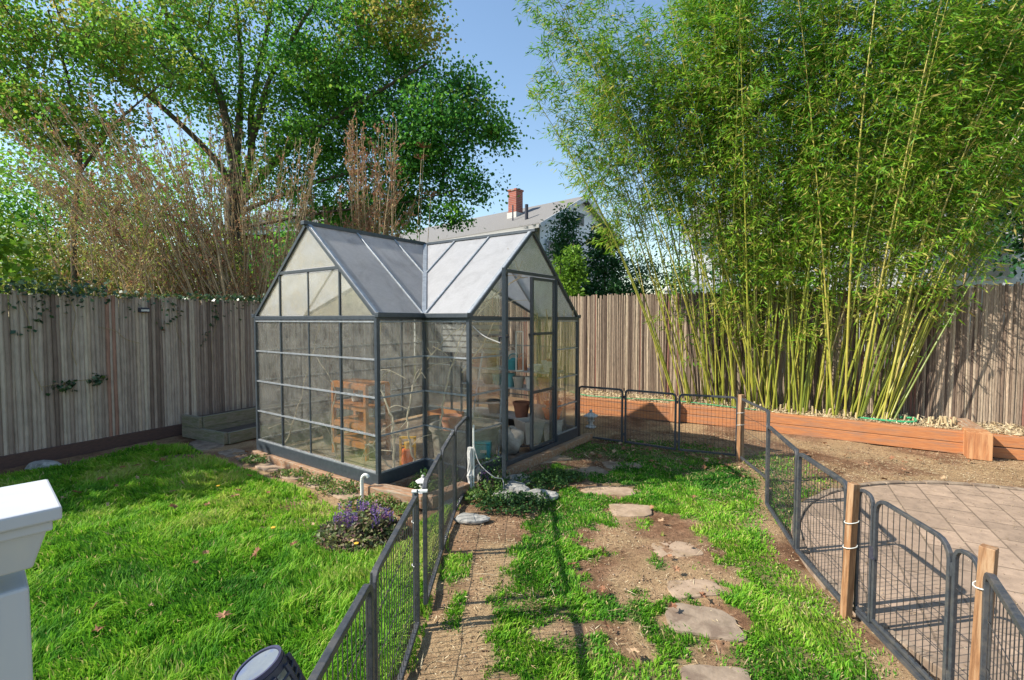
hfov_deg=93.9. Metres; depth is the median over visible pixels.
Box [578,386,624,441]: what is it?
wire fence
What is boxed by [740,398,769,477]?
wire fence
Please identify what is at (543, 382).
flower pot
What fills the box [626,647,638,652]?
dry leaf
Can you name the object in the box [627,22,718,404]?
bamboo
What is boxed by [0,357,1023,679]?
ground
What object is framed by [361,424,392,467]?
dry vine
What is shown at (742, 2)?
bamboo
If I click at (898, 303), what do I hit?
bamboo
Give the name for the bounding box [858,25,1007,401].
bamboo
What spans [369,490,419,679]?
wire fence
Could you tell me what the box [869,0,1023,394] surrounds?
bamboo
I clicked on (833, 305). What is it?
bamboo
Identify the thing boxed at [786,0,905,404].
bamboo
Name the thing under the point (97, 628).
dry leaf
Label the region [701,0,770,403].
bamboo
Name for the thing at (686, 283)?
background tree
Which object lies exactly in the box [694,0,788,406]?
bamboo
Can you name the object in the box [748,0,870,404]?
bamboo
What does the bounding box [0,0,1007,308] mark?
sky
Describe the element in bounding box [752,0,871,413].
bamboo
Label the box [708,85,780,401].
bamboo
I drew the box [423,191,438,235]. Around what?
dry umbel
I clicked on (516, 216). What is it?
white house
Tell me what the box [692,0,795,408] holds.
bamboo
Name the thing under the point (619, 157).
bamboo
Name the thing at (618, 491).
stepping stone
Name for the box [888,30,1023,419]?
bamboo
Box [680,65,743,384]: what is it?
bamboo
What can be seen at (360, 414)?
flower pot
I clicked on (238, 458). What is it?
stepping stone
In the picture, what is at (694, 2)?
bamboo
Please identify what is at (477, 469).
rock
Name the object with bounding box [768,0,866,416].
bamboo
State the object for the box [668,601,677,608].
dry leaf
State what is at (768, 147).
bamboo
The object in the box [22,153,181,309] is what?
bare shrub
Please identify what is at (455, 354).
dry vine
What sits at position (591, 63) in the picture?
bamboo
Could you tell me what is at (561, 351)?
dry cane
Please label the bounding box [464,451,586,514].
ground cover
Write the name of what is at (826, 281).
bamboo
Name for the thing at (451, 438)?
wire fence
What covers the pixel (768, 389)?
bamboo
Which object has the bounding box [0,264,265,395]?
ivy
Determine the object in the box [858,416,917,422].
garden hose
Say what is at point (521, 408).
flower pot
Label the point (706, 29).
bamboo
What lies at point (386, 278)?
greenhouse
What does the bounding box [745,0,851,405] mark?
bamboo
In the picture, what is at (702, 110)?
bamboo
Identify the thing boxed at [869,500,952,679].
gate door
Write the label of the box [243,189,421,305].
background tree
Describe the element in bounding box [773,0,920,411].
bamboo
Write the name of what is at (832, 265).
bamboo
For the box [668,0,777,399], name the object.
bamboo
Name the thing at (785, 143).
bamboo
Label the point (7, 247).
broadleaf shrub
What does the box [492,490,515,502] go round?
rock
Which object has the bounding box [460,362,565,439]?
metal rack
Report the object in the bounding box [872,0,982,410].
bamboo
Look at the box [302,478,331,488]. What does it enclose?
stepping stone
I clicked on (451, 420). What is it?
flower pot
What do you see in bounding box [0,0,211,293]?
young tree
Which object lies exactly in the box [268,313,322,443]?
dry vine
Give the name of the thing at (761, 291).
bamboo
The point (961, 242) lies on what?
bamboo
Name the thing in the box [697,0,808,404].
bamboo
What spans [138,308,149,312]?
fence light
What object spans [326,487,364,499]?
stepping stone
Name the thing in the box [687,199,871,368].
shrub
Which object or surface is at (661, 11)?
bamboo
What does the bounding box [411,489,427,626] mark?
steel stake
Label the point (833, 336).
bamboo
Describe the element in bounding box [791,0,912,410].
bamboo
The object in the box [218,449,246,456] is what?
stepping stone
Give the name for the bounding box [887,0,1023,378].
bamboo
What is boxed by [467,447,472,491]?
stone stake
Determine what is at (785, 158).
bamboo
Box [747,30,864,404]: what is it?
bamboo
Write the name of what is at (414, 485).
corner plants
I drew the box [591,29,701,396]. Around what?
bamboo
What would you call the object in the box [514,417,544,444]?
flower pot
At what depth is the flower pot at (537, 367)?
6.75 m
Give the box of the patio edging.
[791,480,1023,679]
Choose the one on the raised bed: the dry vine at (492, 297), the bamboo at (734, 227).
the bamboo at (734, 227)
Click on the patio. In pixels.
(960, 526)
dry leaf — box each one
[93,625,103,631]
[216,610,231,619]
[252,546,260,557]
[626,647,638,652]
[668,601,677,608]
[672,564,682,571]
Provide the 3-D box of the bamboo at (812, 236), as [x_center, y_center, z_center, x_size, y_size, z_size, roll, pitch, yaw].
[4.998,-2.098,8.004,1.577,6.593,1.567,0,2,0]
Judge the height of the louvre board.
0.500 m
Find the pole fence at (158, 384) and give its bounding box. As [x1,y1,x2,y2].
[0,290,413,469]
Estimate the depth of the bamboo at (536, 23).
8.51 m
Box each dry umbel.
[413,154,427,327]
[414,142,430,385]
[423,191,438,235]
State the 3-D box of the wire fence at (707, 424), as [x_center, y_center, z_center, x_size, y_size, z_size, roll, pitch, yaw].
[2.610,1.114,6.364,0.755,0.792,0.027,1,3,22]
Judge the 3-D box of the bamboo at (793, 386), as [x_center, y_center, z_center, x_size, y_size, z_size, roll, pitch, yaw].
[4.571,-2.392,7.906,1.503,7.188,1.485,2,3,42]
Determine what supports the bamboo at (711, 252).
on the raised bed
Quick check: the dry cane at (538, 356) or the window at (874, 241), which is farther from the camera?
the window at (874, 241)
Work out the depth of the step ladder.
6.20 m
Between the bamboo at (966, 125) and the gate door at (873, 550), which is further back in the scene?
the bamboo at (966, 125)
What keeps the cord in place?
hanging from the plastic rod
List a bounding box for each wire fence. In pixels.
[308,572,374,679]
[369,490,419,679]
[422,450,442,604]
[441,427,455,550]
[455,416,467,510]
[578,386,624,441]
[624,389,677,449]
[678,394,737,455]
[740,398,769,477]
[765,411,769,487]
[765,426,798,549]
[795,453,849,602]
[979,572,1023,679]
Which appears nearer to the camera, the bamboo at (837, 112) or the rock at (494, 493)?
the rock at (494, 493)
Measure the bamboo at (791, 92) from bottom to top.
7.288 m
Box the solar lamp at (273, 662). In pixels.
[232,645,305,679]
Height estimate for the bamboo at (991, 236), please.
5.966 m
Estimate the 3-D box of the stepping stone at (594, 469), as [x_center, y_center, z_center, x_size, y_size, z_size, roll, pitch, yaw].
[0.863,1.563,5.676,0.582,0.022,0.321,-1,3,-14]
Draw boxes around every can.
[508,346,517,358]
[508,353,517,369]
[518,353,526,370]
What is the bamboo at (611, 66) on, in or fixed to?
on the raised bed
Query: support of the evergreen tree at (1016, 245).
on the ground at (482, 615)
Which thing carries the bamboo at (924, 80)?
on the raised bed
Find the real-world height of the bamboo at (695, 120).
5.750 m
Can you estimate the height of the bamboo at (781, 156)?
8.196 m
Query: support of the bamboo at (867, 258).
on the raised bed
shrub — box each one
[0,83,255,304]
[0,167,59,293]
[0,213,105,308]
[11,239,203,310]
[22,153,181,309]
[110,229,257,299]
[202,114,322,301]
[279,170,419,305]
[341,110,404,392]
[595,245,687,297]
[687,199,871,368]
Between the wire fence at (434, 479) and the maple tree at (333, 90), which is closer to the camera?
the wire fence at (434, 479)
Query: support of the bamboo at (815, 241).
on the raised bed
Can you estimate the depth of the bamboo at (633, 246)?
9.16 m
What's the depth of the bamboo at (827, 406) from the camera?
7.59 m
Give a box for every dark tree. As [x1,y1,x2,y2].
[535,202,594,295]
[570,220,642,342]
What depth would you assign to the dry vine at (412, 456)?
5.35 m
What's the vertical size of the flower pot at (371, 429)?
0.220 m
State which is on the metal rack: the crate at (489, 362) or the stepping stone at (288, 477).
the crate at (489, 362)
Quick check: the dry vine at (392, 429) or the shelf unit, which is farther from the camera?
the shelf unit
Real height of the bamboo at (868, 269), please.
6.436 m
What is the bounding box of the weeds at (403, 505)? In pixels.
[238,453,411,514]
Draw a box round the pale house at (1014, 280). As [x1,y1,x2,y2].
[681,192,1023,372]
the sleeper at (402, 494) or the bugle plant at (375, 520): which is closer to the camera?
the bugle plant at (375, 520)
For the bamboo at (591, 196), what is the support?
on the raised bed
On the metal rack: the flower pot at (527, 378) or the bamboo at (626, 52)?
the flower pot at (527, 378)
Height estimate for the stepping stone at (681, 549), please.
0.020 m
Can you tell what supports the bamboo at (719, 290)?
on the raised bed
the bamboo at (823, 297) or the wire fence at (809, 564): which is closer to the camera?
the wire fence at (809, 564)
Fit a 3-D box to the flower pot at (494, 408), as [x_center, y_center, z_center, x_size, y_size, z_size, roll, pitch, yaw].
[-0.267,1.018,7.347,0.245,0.200,0.245,0,2,0]
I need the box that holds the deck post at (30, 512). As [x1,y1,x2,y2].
[0,479,61,679]
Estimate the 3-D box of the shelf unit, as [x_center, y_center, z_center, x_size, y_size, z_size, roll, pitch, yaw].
[-1.966,1.005,6.222,0.705,0.942,0.385,2,3,35]
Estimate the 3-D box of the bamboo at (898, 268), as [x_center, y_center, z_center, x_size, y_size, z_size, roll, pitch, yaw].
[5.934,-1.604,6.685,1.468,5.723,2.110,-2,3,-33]
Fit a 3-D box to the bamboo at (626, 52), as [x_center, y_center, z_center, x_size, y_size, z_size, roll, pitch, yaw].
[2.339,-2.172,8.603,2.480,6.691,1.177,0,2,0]
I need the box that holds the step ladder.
[472,351,501,455]
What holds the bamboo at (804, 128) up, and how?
on the raised bed
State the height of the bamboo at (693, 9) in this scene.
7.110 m
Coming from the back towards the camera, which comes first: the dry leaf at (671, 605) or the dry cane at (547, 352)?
the dry cane at (547, 352)
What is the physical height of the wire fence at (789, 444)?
0.792 m
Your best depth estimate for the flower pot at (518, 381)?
6.92 m
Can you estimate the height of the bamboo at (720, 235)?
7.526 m
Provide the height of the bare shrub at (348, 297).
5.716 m
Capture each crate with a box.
[427,408,463,416]
[472,353,496,367]
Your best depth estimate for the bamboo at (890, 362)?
7.29 m
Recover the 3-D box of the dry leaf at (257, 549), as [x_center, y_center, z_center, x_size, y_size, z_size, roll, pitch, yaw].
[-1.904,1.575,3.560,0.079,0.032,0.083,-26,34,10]
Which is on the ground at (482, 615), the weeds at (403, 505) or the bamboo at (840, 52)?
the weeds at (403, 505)
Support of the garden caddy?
attached to the tub
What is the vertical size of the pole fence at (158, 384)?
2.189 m
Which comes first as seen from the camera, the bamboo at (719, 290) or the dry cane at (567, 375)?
the dry cane at (567, 375)
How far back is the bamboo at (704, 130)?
8.09 m
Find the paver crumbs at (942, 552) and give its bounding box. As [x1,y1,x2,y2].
[817,487,1023,668]
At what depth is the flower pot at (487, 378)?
7.33 m
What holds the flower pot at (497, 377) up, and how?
on the metal rack
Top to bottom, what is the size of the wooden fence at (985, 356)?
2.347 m
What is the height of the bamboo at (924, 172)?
6.903 m
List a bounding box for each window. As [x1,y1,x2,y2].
[546,239,557,265]
[840,241,879,282]
[966,231,1014,279]
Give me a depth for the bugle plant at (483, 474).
4.95 m
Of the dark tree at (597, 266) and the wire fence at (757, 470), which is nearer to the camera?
the wire fence at (757, 470)
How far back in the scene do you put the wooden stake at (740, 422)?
6.13 m
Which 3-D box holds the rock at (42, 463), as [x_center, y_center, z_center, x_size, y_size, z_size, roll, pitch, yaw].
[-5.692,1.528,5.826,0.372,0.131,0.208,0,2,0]
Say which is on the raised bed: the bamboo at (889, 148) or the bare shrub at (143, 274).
the bamboo at (889, 148)
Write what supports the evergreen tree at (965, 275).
on the ground at (482, 615)
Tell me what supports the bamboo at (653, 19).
on the bamboo litter at (808, 412)
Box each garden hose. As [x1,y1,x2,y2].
[570,391,756,409]
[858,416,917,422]
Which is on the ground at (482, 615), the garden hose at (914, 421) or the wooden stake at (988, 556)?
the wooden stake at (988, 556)
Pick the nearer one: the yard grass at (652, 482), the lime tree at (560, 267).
the yard grass at (652, 482)
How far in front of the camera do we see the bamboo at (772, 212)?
7.98 m
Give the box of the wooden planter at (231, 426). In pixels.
[182,395,348,444]
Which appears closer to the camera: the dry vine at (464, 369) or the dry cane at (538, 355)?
the dry vine at (464, 369)
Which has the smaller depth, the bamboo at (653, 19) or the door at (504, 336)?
the door at (504, 336)
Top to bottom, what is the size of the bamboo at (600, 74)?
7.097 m
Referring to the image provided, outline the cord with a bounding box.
[474,447,503,488]
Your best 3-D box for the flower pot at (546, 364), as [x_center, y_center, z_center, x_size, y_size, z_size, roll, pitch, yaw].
[0.532,0.368,6.751,0.245,0.150,0.245,0,2,0]
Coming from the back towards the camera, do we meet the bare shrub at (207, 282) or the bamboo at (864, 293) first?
the bare shrub at (207, 282)
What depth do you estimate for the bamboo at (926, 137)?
6.73 m
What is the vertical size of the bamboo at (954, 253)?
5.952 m
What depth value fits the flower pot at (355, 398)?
6.21 m
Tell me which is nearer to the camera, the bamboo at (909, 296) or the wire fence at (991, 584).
the wire fence at (991, 584)
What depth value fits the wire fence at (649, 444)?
6.69 m
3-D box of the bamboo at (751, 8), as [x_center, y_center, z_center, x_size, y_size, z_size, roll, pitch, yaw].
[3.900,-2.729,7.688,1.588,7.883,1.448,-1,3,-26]
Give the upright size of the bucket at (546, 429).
0.340 m
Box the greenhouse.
[251,220,592,495]
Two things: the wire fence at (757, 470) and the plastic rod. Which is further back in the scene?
the wire fence at (757, 470)
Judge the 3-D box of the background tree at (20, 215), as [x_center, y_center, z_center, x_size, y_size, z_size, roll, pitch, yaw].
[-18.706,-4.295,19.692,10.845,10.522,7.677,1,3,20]
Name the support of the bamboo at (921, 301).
on the raised bed
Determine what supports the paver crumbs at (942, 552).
on the patio
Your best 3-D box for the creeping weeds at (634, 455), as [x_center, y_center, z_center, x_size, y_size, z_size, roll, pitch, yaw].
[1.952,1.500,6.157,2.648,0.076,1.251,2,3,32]
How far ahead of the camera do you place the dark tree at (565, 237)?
14.25 m
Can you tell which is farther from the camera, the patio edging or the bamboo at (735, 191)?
the bamboo at (735, 191)
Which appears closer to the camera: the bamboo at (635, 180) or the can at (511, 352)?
the can at (511, 352)
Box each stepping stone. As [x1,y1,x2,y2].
[189,440,224,450]
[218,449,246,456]
[236,456,262,463]
[255,462,284,471]
[274,471,308,479]
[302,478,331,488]
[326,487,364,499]
[355,499,393,511]
[541,455,571,463]
[562,466,607,476]
[581,486,635,495]
[602,461,641,468]
[609,504,652,517]
[651,541,703,556]
[665,603,746,641]
[667,579,723,599]
[680,664,750,679]
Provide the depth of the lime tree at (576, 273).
12.04 m
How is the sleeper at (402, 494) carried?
on the ground at (482, 615)
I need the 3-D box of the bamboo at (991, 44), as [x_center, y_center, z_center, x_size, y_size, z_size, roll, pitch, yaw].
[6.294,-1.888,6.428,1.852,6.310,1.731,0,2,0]
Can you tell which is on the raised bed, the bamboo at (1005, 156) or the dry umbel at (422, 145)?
the bamboo at (1005, 156)
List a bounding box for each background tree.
[0,122,198,294]
[0,177,86,289]
[34,108,291,293]
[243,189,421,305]
[656,250,690,307]
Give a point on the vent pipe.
(366, 475)
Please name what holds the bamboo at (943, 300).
on the raised bed
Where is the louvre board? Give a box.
[441,324,501,354]
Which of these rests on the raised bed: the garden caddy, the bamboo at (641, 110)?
the bamboo at (641, 110)
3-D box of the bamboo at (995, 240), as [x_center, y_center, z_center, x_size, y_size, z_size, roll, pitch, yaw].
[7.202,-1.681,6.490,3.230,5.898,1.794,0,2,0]
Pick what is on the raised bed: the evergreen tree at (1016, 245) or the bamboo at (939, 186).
the bamboo at (939, 186)
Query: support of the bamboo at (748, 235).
on the raised bed
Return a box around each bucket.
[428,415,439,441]
[501,373,515,386]
[543,417,562,443]
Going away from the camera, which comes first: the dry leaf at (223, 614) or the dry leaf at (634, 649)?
the dry leaf at (634, 649)
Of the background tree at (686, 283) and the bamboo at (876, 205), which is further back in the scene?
the background tree at (686, 283)
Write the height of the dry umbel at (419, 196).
6.002 m
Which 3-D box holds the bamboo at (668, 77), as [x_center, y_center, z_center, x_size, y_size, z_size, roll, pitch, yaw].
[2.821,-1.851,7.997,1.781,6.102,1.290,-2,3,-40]
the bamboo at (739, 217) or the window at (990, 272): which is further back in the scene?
the window at (990, 272)
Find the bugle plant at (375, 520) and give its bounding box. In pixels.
[312,499,408,553]
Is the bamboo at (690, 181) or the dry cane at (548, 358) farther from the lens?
the bamboo at (690, 181)
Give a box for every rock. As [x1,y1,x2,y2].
[25,460,61,469]
[454,513,490,524]
[475,466,487,485]
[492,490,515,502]
[504,480,529,493]
[505,474,533,483]
[526,489,558,501]
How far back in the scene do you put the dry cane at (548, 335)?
6.91 m
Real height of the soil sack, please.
0.451 m
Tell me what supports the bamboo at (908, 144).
on the raised bed
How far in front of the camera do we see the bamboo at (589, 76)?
8.80 m
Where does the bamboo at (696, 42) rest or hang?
on the raised bed
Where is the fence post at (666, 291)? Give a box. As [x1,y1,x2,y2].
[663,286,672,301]
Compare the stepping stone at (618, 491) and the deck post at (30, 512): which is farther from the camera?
the stepping stone at (618, 491)
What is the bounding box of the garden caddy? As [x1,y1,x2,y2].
[472,440,491,458]
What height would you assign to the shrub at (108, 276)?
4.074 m
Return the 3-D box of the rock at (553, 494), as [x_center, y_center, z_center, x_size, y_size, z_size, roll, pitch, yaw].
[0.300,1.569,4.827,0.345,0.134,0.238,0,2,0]
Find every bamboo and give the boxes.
[512,0,692,401]
[524,66,674,397]
[525,20,674,398]
[527,0,752,407]
[536,0,713,405]
[537,123,674,399]
[551,62,688,401]
[568,0,689,403]
[568,22,679,394]
[571,76,697,400]
[572,84,665,398]
[573,7,701,400]
[575,0,704,398]
[580,35,712,399]
[591,28,714,400]
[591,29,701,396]
[616,5,742,405]
[620,15,709,401]
[622,3,696,402]
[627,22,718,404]
[631,55,725,403]
[635,62,764,407]
[637,32,734,402]
[638,43,740,403]
[641,0,789,401]
[645,39,747,386]
[647,90,708,399]
[648,0,729,399]
[649,0,774,388]
[654,1,772,404]
[661,0,729,402]
[662,12,742,393]
[665,0,765,408]
[665,0,778,394]
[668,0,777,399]
[668,0,794,394]
[672,0,780,399]
[673,0,762,403]
[675,0,757,406]
[676,0,763,402]
[679,0,773,388]
[679,0,784,405]
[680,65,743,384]
[681,0,745,406]
[686,49,783,359]
[687,23,784,395]
[688,0,800,402]
[692,0,788,403]
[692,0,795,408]
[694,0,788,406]
[696,0,793,398]
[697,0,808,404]
[698,91,810,405]
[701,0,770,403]
[703,0,815,400]
[706,5,811,408]
[708,0,815,403]
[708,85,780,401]
[711,0,817,408]
[717,23,841,414]
[718,55,794,407]
[720,22,825,409]
[729,0,873,402]
[729,1,840,411]
[731,0,838,410]
[735,0,856,404]
[736,71,848,408]
[738,0,826,337]
[738,39,809,406]
[741,25,845,411]
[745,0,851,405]
[746,0,834,405]
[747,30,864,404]
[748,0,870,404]
[751,0,877,404]
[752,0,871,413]
[752,2,872,405]
[759,0,905,409]
[760,0,887,406]
[762,5,858,381]
[764,0,856,394]
[767,0,919,412]
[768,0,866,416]
[768,17,881,402]
[768,22,866,410]
[769,9,948,411]
[772,10,860,408]
[773,0,900,410]
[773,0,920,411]
[778,0,906,412]
[781,9,890,399]
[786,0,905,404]
[790,0,909,407]
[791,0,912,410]
[792,0,909,412]
[797,0,934,409]
[801,22,1004,411]
[807,0,926,414]
[809,0,949,402]
[810,0,926,416]
[814,0,970,313]
[814,2,922,413]
[815,0,986,415]
[817,0,978,412]
[820,0,1000,410]
[827,0,1000,414]
[831,19,935,407]
[833,0,993,418]
[835,0,963,397]
[837,0,1023,414]
[841,0,940,411]
[842,7,1023,414]
[843,0,1020,413]
[851,1,1023,415]
[853,0,1023,416]
[856,0,1023,411]
[857,9,1005,414]
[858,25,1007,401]
[860,9,1023,416]
[861,0,1023,416]
[868,0,1023,418]
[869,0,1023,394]
[871,5,1023,417]
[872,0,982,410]
[872,2,1023,373]
[874,51,1023,413]
[875,2,1022,415]
[875,91,1023,416]
[876,96,1023,417]
[878,0,1019,417]
[879,86,1023,406]
[880,0,1014,280]
[885,1,1023,418]
[885,118,1023,414]
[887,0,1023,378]
[888,0,1023,406]
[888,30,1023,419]
[888,40,1023,418]
[890,45,1023,409]
[893,96,1023,417]
[893,103,1023,418]
[901,77,1023,392]
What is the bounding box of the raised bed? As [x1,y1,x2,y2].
[559,391,1023,460]
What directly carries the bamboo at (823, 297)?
on the raised bed
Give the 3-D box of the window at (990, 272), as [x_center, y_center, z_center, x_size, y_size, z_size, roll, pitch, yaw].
[13.491,-2.378,13.521,1.000,1.300,0.090,1,3,29]
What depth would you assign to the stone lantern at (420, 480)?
4.60 m
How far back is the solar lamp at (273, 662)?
1.14 m
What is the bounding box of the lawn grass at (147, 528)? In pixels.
[0,440,460,679]
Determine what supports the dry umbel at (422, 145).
on the ground at (482, 615)
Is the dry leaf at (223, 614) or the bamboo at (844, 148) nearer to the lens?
the dry leaf at (223, 614)
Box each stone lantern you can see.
[415,475,427,493]
[584,409,597,427]
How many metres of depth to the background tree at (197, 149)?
23.09 m
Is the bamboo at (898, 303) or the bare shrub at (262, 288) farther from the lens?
the bare shrub at (262, 288)
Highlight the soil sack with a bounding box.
[497,426,523,454]
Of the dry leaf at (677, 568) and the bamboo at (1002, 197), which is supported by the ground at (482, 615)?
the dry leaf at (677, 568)
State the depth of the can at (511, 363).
6.96 m
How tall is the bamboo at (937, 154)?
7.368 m
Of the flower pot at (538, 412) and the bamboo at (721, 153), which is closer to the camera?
the flower pot at (538, 412)
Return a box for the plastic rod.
[473,425,474,486]
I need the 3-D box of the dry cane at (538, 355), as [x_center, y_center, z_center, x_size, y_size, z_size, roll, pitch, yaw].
[0.421,0.560,7.094,0.180,1.758,0.018,-1,3,-26]
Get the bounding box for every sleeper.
[368,483,428,509]
[427,481,469,504]
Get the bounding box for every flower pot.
[320,422,340,444]
[350,393,359,400]
[357,412,362,420]
[369,424,382,434]
[440,413,461,430]
[482,373,493,383]
[487,399,499,413]
[492,373,501,384]
[513,376,524,387]
[513,400,529,417]
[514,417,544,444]
[525,376,536,388]
[528,364,542,370]
[529,404,545,419]
[537,377,548,388]
[541,360,557,371]
[542,406,562,419]
[544,400,561,405]
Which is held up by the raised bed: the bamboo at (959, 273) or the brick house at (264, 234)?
the bamboo at (959, 273)
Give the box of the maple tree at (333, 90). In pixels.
[59,0,534,295]
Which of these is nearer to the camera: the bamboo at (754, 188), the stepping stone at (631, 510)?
the stepping stone at (631, 510)
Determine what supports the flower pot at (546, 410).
on the bucket at (546, 429)
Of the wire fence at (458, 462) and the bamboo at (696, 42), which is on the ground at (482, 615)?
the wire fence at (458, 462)
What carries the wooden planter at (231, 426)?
on the ground at (482, 615)
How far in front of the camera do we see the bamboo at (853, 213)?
6.83 m
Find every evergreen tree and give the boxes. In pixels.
[783,114,945,302]
[832,0,1023,322]
[925,0,1023,284]
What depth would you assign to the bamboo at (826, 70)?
7.02 m
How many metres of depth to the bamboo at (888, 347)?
6.81 m
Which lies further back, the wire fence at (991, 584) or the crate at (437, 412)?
the crate at (437, 412)
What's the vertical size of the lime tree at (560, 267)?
3.484 m
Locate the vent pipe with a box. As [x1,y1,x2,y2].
[360,473,369,499]
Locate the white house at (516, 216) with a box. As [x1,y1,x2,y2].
[355,188,622,358]
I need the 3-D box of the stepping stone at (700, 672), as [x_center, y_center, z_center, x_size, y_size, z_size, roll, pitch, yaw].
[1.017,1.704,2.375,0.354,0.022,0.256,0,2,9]
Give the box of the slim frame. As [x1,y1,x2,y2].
[516,331,523,370]
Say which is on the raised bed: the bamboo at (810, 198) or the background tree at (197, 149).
the bamboo at (810, 198)
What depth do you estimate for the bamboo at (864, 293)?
7.14 m
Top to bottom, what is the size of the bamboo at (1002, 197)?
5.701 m
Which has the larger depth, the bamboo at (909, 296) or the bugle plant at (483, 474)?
the bamboo at (909, 296)
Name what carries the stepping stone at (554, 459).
on the ground at (482, 615)
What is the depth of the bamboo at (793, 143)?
7.57 m
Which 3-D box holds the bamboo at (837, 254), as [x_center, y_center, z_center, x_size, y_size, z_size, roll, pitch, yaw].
[5.143,-1.715,7.341,2.177,5.885,1.602,2,3,32]
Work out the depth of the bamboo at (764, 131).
7.34 m
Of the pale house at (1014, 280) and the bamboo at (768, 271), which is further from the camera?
the pale house at (1014, 280)
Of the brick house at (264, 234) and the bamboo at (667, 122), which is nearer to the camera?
the bamboo at (667, 122)
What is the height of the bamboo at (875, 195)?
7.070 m
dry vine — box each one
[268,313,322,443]
[317,348,337,460]
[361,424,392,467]
[380,320,409,467]
[406,324,462,460]
[433,325,473,429]
[462,300,519,372]
[472,260,527,322]
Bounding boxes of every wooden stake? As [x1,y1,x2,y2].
[736,394,744,461]
[839,482,859,619]
[968,543,998,679]
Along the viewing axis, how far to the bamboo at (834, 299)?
7.32 m
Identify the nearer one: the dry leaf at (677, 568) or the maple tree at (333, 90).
the dry leaf at (677, 568)
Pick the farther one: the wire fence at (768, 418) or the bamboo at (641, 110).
the bamboo at (641, 110)
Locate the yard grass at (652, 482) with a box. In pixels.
[439,437,900,679]
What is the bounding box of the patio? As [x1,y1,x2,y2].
[801,484,1023,679]
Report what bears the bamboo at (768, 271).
on the raised bed
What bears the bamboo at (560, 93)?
on the raised bed
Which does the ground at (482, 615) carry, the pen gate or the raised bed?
the raised bed
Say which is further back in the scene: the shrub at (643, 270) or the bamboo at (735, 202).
the shrub at (643, 270)
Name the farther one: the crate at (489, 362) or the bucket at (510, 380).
the crate at (489, 362)
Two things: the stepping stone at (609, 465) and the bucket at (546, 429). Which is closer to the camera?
the stepping stone at (609, 465)
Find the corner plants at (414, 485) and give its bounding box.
[406,466,462,491]
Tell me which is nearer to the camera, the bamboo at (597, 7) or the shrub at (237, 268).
the bamboo at (597, 7)
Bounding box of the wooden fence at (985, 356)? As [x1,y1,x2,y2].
[415,282,1023,427]
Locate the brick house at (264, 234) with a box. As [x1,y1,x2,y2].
[222,206,354,305]
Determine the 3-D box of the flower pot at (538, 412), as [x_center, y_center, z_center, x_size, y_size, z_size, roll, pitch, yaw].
[0.369,1.037,6.896,0.245,0.200,0.245,0,2,0]
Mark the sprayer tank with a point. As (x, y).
(405, 457)
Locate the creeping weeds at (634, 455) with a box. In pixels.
[560,444,777,489]
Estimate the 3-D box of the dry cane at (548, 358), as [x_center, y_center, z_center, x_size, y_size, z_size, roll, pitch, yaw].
[0.497,0.628,7.075,0.232,1.624,0.020,-2,3,-36]
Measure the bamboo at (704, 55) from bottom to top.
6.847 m
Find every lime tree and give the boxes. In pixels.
[551,254,573,293]
[557,243,592,350]
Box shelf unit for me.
[331,378,390,460]
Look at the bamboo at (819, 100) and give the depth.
7.11 m
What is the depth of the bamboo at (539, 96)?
8.29 m
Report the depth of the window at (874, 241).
14.88 m
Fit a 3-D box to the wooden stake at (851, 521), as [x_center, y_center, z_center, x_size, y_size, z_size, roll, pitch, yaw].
[2.037,1.278,2.887,0.076,0.840,0.077,2,2,0]
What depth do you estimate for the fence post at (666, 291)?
9.33 m
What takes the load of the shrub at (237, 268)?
on the ground at (482, 615)
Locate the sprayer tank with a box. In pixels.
[399,436,415,465]
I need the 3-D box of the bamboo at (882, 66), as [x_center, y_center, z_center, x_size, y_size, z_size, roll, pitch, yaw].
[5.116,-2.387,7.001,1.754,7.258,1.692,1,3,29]
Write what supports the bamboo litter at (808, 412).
on the raised bed
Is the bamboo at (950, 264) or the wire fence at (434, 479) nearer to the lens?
the wire fence at (434, 479)
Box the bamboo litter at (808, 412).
[561,389,1023,436]
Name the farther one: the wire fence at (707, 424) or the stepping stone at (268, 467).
the wire fence at (707, 424)
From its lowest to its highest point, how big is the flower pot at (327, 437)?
0.260 m
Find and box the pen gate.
[853,489,977,679]
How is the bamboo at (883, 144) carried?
on the raised bed
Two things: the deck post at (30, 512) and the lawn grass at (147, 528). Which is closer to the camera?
the deck post at (30, 512)
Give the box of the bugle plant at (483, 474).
[472,470,494,497]
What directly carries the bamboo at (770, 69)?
on the raised bed
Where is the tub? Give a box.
[429,417,500,466]
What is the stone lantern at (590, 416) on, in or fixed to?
on the ground at (482, 615)
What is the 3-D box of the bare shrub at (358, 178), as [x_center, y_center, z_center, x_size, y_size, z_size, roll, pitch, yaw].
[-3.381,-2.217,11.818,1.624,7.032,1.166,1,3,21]
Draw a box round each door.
[498,267,508,478]
[528,277,555,449]
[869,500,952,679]
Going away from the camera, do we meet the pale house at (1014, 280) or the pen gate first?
the pen gate
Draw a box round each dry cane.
[535,318,542,403]
[537,313,539,403]
[541,319,551,403]
[543,327,551,403]
[546,309,550,359]
[557,310,564,400]
[557,336,559,405]
[562,336,570,417]
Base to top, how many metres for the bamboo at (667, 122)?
6.377 m
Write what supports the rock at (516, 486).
on the ground at (482, 615)
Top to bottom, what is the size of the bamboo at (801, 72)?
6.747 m
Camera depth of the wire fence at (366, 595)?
1.69 m
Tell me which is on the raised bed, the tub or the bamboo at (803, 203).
the bamboo at (803, 203)
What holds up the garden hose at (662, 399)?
on the bamboo litter at (808, 412)

